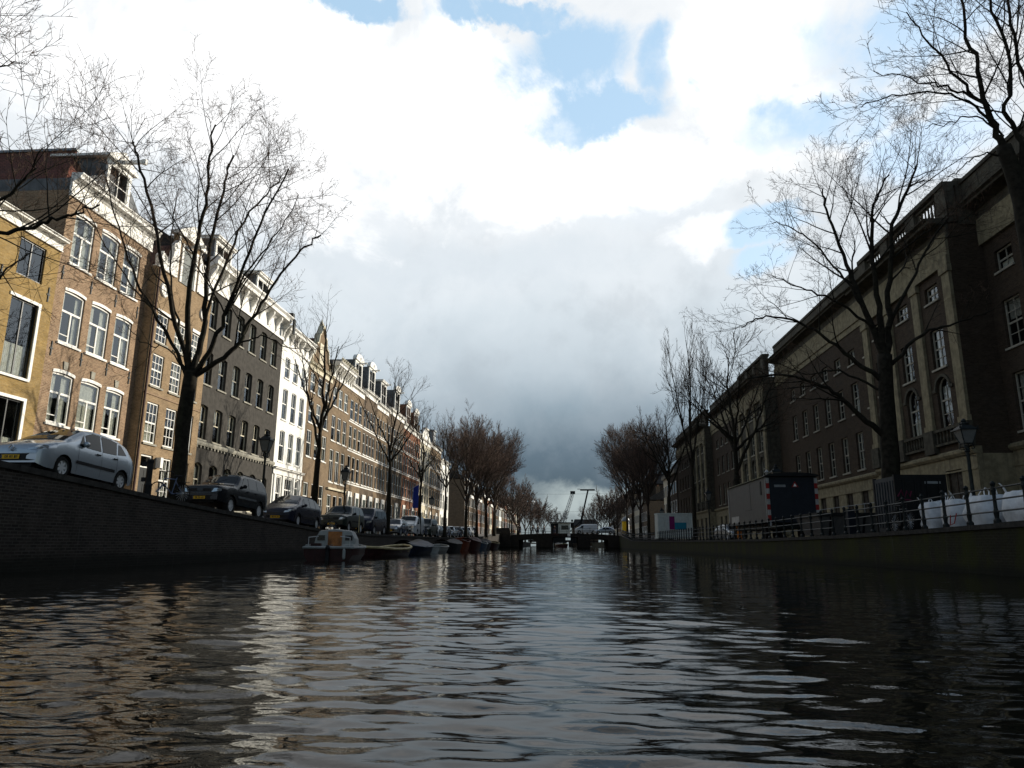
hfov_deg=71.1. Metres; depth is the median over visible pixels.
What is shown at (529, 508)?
bare tree
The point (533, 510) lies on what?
bare tree
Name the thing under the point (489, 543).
moored boat
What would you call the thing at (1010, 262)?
window
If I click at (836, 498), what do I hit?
window
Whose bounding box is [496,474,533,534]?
bare tree
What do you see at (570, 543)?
bridge
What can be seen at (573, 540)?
telescopic crane
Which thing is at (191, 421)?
window
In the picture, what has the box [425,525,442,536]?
parked car
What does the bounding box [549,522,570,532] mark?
bridge kiosk
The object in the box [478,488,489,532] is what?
canal house
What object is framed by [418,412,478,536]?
bare tree
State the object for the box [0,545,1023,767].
water
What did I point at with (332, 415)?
window
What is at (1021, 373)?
window
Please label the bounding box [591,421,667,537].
bare tree
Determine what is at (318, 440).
bare tree
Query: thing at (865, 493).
window
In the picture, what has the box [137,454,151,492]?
door
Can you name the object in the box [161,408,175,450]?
window
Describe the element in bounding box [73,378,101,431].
window
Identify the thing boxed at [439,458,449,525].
canal house
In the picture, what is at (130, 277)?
window
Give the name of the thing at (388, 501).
bare tree
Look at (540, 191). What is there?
sky
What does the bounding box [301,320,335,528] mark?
canal house
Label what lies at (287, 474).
canal house
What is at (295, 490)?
window
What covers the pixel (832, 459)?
window
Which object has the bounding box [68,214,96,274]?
window
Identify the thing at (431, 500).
street lamp
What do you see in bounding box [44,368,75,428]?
window
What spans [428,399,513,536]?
bare tree
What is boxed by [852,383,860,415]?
window
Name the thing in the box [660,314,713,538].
bare tree
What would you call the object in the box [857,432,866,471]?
window
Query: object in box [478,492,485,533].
canal house
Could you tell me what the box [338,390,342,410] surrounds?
window
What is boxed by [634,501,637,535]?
canal house
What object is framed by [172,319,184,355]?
window
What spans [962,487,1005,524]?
bulk bag
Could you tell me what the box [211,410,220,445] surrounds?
window
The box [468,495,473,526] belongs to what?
canal house
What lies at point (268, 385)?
window
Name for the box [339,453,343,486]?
window
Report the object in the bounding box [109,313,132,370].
window
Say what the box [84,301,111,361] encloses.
window
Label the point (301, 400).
window
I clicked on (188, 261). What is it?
hoist door
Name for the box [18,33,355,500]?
bare tree
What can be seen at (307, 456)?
window
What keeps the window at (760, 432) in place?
in the public building
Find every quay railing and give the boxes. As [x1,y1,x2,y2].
[622,509,835,540]
[842,475,1023,533]
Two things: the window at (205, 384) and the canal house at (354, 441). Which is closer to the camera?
the window at (205, 384)
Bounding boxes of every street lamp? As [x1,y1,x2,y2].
[258,431,274,517]
[340,465,351,529]
[429,495,434,536]
[704,488,712,539]
[769,464,782,537]
[950,418,978,495]
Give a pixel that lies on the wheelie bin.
(851, 522)
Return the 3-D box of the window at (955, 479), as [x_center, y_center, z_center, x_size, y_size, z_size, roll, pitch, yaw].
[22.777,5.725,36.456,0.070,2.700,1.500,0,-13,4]
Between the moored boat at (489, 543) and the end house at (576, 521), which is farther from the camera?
the end house at (576, 521)
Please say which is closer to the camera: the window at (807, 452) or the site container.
the site container
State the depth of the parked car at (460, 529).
102.12 m
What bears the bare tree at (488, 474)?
on the quay wall at (49, 520)
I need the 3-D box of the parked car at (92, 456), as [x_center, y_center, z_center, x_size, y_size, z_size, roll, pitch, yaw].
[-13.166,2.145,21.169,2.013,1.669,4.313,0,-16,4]
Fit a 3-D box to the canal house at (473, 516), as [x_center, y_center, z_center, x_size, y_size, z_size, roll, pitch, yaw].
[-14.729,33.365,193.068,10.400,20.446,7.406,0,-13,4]
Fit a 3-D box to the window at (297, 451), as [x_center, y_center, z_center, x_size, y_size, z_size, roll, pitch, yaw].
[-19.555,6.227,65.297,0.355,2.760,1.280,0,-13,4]
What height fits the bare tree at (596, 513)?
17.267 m
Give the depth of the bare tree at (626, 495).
143.26 m
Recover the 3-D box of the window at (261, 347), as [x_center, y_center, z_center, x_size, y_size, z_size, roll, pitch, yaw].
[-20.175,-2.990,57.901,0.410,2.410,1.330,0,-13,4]
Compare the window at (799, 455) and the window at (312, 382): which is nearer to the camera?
the window at (799, 455)
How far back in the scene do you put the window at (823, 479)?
57.78 m
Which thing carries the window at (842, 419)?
in the public building
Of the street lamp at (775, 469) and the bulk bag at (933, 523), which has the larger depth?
the street lamp at (775, 469)
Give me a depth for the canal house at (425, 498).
125.59 m
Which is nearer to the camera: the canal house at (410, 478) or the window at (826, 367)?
the window at (826, 367)
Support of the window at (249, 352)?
in the canal house at (239, 404)
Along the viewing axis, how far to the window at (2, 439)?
31.31 m
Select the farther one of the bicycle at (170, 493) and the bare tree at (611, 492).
the bare tree at (611, 492)
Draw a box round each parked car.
[0,430,132,487]
[185,475,266,516]
[263,495,320,527]
[320,505,363,532]
[380,519,408,534]
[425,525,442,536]
[434,526,450,537]
[448,527,463,536]
[449,526,457,537]
[463,527,473,536]
[594,527,614,533]
[714,524,747,539]
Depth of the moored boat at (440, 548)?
57.77 m
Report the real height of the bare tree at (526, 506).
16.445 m
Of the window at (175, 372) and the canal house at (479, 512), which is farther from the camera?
the canal house at (479, 512)
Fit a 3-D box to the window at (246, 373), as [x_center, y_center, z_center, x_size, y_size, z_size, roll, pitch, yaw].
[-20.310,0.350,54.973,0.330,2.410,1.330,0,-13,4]
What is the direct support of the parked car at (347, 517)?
on the street
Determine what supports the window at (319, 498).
in the canal house at (309, 453)
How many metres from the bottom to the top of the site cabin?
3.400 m
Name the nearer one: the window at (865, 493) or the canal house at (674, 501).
the window at (865, 493)
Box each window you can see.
[0,296,36,381]
[0,396,21,442]
[19,237,45,283]
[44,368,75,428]
[56,287,86,351]
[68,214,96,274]
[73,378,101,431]
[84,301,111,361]
[95,229,120,289]
[100,387,123,440]
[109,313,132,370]
[119,246,141,301]
[142,401,157,446]
[149,353,163,390]
[154,308,170,347]
[158,458,170,497]
[160,283,167,297]
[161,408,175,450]
[168,362,180,397]
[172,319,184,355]
[188,421,191,454]
[191,328,199,362]
[193,462,199,484]
[197,405,206,441]
[199,308,202,321]
[203,351,211,387]
[209,298,216,331]
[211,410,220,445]
[216,361,225,393]
[222,310,231,341]
[225,416,234,449]
[230,366,239,399]
[238,316,243,349]
[239,421,246,453]
[243,373,251,405]
[248,324,255,356]
[251,425,258,456]
[255,379,262,410]
[259,332,266,362]
[266,385,272,414]
[270,340,276,369]
[275,476,279,497]
[277,430,283,462]
[281,388,286,421]
[284,357,289,380]
[284,478,290,494]
[286,434,292,465]
[289,393,295,425]
[292,363,298,385]
[294,481,297,494]
[295,437,300,467]
[298,398,302,428]
[300,368,305,390]
[303,482,307,496]
[305,429,310,458]
[310,372,314,393]
[316,404,320,426]
[318,485,322,508]
[320,436,325,463]
[326,494,330,528]
[328,449,332,483]
[330,415,334,442]
[334,451,338,484]
[336,418,340,444]
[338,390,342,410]
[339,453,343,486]
[342,421,345,446]
[344,394,347,414]
[348,426,351,449]
[353,428,356,451]
[357,430,360,453]
[759,432,763,453]
[793,416,798,441]
[797,455,800,471]
[799,383,805,397]
[803,410,808,437]
[807,452,811,472]
[813,404,819,432]
[817,448,824,481]
[821,367,827,383]
[822,498,826,512]
[825,400,831,427]
[829,443,836,478]
[833,359,841,376]
[834,496,839,512]
[838,390,845,422]
[843,438,850,474]
[847,349,854,367]
[848,493,853,508]
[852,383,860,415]
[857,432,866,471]
[863,491,869,512]
[896,305,908,326]
[902,345,915,386]
[909,391,921,441]
[924,284,938,308]
[932,328,947,372]
[940,378,952,427]
[948,469,964,499]
[994,243,1014,275]
[1004,294,1023,350]
[1015,370,1023,432]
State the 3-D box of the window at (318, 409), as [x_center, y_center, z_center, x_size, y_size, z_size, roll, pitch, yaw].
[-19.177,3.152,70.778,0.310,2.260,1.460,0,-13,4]
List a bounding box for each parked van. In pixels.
[350,507,386,533]
[401,516,424,535]
[414,518,437,536]
[575,524,597,533]
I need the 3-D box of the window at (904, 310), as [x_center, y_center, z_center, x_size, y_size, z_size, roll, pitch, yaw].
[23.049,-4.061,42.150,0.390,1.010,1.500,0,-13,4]
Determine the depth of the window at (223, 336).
52.08 m
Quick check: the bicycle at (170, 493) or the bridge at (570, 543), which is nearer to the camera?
the bicycle at (170, 493)
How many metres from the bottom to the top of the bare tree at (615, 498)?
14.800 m
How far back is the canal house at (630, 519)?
217.79 m
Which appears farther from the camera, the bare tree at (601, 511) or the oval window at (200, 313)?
the bare tree at (601, 511)
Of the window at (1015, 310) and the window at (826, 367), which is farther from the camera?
the window at (826, 367)
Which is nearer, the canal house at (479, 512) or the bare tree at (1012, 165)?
the bare tree at (1012, 165)
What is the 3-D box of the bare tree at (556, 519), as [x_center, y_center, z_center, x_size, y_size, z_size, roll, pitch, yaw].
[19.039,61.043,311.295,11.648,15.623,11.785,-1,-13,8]
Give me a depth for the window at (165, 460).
42.74 m
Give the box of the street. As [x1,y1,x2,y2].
[428,534,535,543]
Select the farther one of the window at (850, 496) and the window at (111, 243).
the window at (850, 496)
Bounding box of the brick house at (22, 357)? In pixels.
[0,200,71,442]
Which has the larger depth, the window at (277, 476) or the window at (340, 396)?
the window at (340, 396)
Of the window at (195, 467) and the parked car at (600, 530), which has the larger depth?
the parked car at (600, 530)
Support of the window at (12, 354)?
in the brick house at (22, 357)
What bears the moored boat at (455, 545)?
on the water
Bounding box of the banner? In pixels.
[411,485,418,507]
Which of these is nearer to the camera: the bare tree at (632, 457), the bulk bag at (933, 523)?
the bulk bag at (933, 523)
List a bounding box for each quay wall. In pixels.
[0,460,532,571]
[592,520,1023,576]
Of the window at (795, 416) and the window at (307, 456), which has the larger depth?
the window at (307, 456)
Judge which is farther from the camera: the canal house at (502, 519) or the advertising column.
the canal house at (502, 519)
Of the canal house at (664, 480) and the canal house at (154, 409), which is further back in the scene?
the canal house at (664, 480)
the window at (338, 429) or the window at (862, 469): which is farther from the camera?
the window at (338, 429)
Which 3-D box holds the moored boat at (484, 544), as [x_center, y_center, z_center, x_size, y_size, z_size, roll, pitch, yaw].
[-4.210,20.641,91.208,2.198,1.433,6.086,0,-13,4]
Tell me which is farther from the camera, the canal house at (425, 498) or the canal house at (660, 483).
the canal house at (660, 483)
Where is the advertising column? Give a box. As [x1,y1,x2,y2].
[621,516,629,535]
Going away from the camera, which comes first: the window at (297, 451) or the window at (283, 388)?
the window at (283, 388)
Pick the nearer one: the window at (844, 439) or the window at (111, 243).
the window at (111, 243)
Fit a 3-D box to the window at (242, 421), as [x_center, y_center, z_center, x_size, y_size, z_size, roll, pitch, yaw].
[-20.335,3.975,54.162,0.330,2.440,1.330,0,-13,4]
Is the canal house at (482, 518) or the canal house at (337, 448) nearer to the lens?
the canal house at (337, 448)
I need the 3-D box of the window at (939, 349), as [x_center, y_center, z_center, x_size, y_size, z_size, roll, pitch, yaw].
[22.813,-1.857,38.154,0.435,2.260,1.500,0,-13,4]
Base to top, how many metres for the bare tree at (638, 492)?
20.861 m
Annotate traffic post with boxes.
[141,459,153,493]
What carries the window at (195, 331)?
in the canal house at (154, 409)
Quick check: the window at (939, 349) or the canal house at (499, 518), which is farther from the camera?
the canal house at (499, 518)
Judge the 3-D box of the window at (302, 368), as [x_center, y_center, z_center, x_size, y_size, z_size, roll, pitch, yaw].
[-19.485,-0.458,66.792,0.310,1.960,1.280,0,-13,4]
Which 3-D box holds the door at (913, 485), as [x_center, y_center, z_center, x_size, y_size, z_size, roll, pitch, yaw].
[14.621,4.367,26.286,0.830,1.740,0.084,0,-13,4]
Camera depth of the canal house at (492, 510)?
228.63 m
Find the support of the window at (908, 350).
in the public building
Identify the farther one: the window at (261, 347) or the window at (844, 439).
the window at (261, 347)
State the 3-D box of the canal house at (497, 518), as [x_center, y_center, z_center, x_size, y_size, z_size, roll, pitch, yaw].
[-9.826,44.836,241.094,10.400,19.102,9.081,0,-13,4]
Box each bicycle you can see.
[152,470,189,501]
[318,514,336,529]
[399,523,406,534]
[890,500,914,530]
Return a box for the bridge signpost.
[570,520,573,532]
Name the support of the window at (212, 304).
in the canal house at (239, 404)
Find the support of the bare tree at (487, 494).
on the quay wall at (49, 520)
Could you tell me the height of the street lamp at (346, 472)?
4.550 m
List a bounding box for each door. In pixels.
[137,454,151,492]
[180,250,195,290]
[897,479,920,526]
[920,479,944,501]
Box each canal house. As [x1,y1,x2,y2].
[0,148,161,447]
[124,227,212,497]
[141,216,295,515]
[269,296,316,502]
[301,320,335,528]
[324,357,358,529]
[331,354,366,532]
[359,362,380,533]
[372,379,390,533]
[384,386,406,534]
[400,400,421,535]
[418,426,442,524]
[418,427,431,517]
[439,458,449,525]
[448,466,468,526]
[456,470,475,527]
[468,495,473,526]
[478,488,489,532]
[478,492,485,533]
[478,499,481,533]
[483,491,493,526]
[488,504,492,533]
[496,500,497,527]
[497,497,506,527]
[498,506,502,527]
[501,511,503,527]
[629,491,636,532]
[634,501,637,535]
[636,499,639,535]
[638,474,663,535]
[641,485,664,535]
[661,462,676,512]
[670,469,678,512]
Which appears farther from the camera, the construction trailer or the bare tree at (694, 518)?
the bare tree at (694, 518)
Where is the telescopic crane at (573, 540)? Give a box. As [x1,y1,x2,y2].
[570,489,594,542]
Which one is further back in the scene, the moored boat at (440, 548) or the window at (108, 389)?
the moored boat at (440, 548)
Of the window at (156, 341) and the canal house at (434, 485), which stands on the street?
the canal house at (434, 485)
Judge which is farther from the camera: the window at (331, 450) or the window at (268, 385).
the window at (331, 450)
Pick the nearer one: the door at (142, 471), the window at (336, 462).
the door at (142, 471)
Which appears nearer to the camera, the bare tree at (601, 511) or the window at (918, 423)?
the window at (918, 423)
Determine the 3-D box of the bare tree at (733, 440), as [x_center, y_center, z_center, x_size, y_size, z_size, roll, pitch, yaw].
[18.906,3.624,56.807,12.221,17.442,11.081,5,-13,-19]
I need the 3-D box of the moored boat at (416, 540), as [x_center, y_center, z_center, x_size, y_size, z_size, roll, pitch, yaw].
[-7.698,12.560,55.001,2.197,1.344,6.586,0,-13,4]
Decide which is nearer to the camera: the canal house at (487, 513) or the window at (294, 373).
the window at (294, 373)
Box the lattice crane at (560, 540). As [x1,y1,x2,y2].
[553,491,574,542]
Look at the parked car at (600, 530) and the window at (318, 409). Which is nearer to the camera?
the window at (318, 409)
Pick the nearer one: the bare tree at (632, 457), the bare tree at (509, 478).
the bare tree at (632, 457)
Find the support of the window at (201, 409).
in the canal house at (239, 404)
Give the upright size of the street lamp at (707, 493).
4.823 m
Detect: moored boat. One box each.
[302,515,365,560]
[362,544,411,557]
[394,540,433,554]
[397,539,423,542]
[431,544,448,552]
[433,539,462,551]
[456,537,470,550]
[462,537,481,550]
[480,541,487,549]
[481,539,491,549]
[490,541,499,548]
[555,543,567,547]
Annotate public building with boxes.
[674,121,1023,540]
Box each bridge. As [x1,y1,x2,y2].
[496,527,620,548]
[528,538,598,545]
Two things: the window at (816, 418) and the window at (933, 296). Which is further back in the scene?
the window at (816, 418)
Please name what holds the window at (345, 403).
in the canal house at (337, 448)
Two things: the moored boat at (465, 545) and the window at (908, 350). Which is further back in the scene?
the moored boat at (465, 545)
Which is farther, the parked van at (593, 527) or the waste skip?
the parked van at (593, 527)
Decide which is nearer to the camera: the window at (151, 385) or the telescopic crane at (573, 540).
the window at (151, 385)
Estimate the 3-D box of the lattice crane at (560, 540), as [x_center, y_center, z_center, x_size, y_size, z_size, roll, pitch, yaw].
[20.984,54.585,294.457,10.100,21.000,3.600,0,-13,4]
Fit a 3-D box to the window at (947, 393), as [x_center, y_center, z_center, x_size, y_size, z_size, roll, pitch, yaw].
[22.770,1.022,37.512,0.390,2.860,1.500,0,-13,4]
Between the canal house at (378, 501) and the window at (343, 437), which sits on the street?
the canal house at (378, 501)
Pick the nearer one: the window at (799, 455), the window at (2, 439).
the window at (2, 439)
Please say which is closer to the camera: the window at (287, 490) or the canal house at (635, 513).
the window at (287, 490)
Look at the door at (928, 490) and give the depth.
26.34 m
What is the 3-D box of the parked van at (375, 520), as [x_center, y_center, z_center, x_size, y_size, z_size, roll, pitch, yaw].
[-10.956,10.430,54.540,2.176,2.024,4.889,0,-13,4]
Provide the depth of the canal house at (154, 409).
42.55 m
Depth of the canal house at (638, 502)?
195.20 m
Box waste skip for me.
[794,513,876,535]
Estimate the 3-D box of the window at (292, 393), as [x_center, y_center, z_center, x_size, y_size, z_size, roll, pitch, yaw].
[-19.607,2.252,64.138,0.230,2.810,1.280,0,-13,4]
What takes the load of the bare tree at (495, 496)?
on the quay wall at (49, 520)
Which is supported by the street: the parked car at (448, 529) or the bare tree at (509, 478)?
the parked car at (448, 529)
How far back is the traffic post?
24.52 m
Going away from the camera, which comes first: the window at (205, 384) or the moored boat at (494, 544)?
the window at (205, 384)
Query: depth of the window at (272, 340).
60.30 m
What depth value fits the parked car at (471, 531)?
114.17 m
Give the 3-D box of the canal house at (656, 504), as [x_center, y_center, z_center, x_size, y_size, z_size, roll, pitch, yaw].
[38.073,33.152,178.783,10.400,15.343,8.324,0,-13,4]
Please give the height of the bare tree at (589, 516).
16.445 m
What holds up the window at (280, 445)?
in the canal house at (287, 474)
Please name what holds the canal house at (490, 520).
on the street
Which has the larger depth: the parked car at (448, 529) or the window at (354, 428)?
the parked car at (448, 529)
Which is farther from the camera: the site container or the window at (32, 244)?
the window at (32, 244)
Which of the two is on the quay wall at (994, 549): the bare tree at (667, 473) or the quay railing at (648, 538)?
the quay railing at (648, 538)
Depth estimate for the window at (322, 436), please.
72.61 m
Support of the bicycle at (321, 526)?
on the street
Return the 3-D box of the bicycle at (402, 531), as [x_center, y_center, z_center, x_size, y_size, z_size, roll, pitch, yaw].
[-9.390,12.601,62.080,0.586,1.074,1.760,0,-12,14]
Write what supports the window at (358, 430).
in the canal house at (354, 441)
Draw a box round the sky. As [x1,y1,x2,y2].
[0,0,1023,545]
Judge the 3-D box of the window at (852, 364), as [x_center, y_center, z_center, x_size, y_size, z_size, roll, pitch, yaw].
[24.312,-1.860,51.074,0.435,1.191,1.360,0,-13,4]
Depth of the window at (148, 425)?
41.21 m
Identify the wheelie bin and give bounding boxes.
[845,509,856,533]
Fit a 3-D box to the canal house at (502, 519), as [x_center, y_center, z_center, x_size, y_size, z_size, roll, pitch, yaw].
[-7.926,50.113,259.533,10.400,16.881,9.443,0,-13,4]
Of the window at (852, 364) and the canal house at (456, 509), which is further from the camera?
the canal house at (456, 509)
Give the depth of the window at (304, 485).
67.40 m
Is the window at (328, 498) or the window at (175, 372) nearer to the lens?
the window at (175, 372)
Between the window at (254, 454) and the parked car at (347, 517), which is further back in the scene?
the window at (254, 454)
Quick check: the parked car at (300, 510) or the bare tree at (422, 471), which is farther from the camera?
the bare tree at (422, 471)
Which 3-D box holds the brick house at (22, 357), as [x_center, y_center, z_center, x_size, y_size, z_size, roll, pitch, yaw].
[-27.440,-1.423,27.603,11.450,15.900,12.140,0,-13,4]
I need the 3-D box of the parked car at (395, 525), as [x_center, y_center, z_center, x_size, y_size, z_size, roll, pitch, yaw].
[-10.332,12.628,63.255,1.965,1.504,4.299,0,-13,4]
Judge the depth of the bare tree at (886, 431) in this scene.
30.68 m
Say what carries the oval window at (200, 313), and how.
in the canal house at (154, 409)
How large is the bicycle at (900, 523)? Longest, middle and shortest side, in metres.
1.760 x 1.074 x 0.586 m
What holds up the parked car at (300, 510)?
on the street
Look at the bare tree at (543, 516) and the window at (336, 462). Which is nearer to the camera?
the window at (336, 462)
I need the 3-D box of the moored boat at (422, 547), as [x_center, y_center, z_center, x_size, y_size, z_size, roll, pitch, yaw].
[-6.763,11.294,48.999,2.297,1.206,6.487,-1,-13,7]
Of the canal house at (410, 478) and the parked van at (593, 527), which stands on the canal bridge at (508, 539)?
the parked van at (593, 527)
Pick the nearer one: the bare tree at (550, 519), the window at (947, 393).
the window at (947, 393)
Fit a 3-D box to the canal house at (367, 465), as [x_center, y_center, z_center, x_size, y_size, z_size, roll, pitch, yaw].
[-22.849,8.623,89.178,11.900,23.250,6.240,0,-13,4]
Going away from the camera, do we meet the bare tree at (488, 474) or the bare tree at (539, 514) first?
the bare tree at (488, 474)
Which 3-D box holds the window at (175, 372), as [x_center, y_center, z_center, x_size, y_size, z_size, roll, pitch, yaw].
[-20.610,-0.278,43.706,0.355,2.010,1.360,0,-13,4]
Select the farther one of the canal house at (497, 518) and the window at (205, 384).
the canal house at (497, 518)
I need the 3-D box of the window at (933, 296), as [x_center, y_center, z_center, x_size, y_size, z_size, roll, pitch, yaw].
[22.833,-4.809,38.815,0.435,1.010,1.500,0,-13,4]
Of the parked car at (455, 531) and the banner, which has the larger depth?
the banner
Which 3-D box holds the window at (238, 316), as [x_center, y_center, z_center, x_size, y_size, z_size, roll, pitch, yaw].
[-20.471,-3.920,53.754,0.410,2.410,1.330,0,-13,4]
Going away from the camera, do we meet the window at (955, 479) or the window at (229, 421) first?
the window at (955, 479)
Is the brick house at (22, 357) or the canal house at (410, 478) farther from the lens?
the canal house at (410, 478)
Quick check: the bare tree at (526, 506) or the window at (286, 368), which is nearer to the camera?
the window at (286, 368)
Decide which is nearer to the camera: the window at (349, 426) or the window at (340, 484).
the window at (340, 484)
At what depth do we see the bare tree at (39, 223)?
15.33 m
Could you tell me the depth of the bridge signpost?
149.99 m
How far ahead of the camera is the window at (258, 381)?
57.42 m
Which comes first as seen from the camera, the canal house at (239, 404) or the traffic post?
the traffic post
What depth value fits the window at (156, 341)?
42.48 m
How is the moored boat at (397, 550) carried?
on the water
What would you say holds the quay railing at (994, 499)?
on the quay wall at (994, 549)
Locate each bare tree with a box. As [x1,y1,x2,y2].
[0,0,195,342]
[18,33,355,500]
[266,287,369,526]
[346,357,435,534]
[393,396,447,535]
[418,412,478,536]
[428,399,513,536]
[443,414,518,537]
[459,421,525,536]
[471,453,519,533]
[474,420,527,535]
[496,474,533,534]
[499,482,535,534]
[500,483,538,534]
[510,498,544,541]
[522,495,551,541]
[527,503,551,533]
[528,502,555,533]
[544,508,566,525]
[578,503,603,542]
[585,496,611,541]
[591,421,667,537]
[591,485,635,535]
[591,486,634,534]
[592,496,624,534]
[595,439,648,531]
[599,420,674,539]
[602,414,684,539]
[626,394,705,539]
[651,321,807,538]
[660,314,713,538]
[679,78,1023,478]
[803,0,1023,271]
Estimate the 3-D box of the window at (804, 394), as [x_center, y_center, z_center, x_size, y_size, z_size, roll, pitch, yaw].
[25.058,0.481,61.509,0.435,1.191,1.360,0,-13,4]
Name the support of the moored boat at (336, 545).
on the water
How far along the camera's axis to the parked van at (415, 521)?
69.19 m
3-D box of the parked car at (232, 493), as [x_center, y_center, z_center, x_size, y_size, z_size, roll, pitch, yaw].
[-12.442,4.852,31.247,2.145,1.854,4.829,0,-15,4]
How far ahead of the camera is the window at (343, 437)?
79.48 m
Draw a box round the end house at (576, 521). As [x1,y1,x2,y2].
[573,519,598,546]
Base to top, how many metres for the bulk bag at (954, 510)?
1.218 m
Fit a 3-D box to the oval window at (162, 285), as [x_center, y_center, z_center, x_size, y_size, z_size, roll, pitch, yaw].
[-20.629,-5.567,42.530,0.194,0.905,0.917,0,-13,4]
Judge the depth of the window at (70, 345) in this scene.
35.62 m
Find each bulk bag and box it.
[918,497,950,527]
[940,491,980,526]
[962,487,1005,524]
[998,483,1023,521]
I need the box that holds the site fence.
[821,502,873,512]
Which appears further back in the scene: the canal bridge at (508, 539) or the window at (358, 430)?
the canal bridge at (508, 539)
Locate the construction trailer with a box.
[727,470,819,538]
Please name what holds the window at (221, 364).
in the canal house at (239, 404)
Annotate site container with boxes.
[872,474,948,531]
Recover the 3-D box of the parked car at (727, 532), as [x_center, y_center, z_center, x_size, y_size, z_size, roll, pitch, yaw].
[19.989,13.560,65.481,1.965,1.504,4.299,1,-13,-4]
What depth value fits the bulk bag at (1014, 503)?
20.17 m
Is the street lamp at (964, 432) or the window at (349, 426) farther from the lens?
the window at (349, 426)
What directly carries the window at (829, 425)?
in the public building
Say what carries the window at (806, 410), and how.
in the public building
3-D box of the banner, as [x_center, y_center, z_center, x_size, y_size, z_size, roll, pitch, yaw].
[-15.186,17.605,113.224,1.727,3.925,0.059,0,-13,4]
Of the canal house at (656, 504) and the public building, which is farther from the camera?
the canal house at (656, 504)
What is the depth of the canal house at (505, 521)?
265.12 m
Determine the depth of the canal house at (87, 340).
37.00 m
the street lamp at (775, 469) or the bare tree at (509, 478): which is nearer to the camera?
the street lamp at (775, 469)
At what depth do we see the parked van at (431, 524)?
77.00 m
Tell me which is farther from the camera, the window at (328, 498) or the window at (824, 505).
the window at (328, 498)
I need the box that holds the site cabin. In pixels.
[654,513,692,539]
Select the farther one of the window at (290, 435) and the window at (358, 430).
the window at (358, 430)
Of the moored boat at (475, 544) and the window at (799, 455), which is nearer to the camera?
the window at (799, 455)
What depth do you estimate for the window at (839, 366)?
53.86 m
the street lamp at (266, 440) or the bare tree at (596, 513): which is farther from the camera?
the bare tree at (596, 513)
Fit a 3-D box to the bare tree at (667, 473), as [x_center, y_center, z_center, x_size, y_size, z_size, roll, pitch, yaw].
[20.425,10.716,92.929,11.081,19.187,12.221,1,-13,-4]
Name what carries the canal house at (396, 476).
on the street
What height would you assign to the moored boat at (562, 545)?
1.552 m
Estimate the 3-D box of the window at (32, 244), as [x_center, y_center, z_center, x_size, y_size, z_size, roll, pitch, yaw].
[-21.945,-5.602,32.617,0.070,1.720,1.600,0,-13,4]
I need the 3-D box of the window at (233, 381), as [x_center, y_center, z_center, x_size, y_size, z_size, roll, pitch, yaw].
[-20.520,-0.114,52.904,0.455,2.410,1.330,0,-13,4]

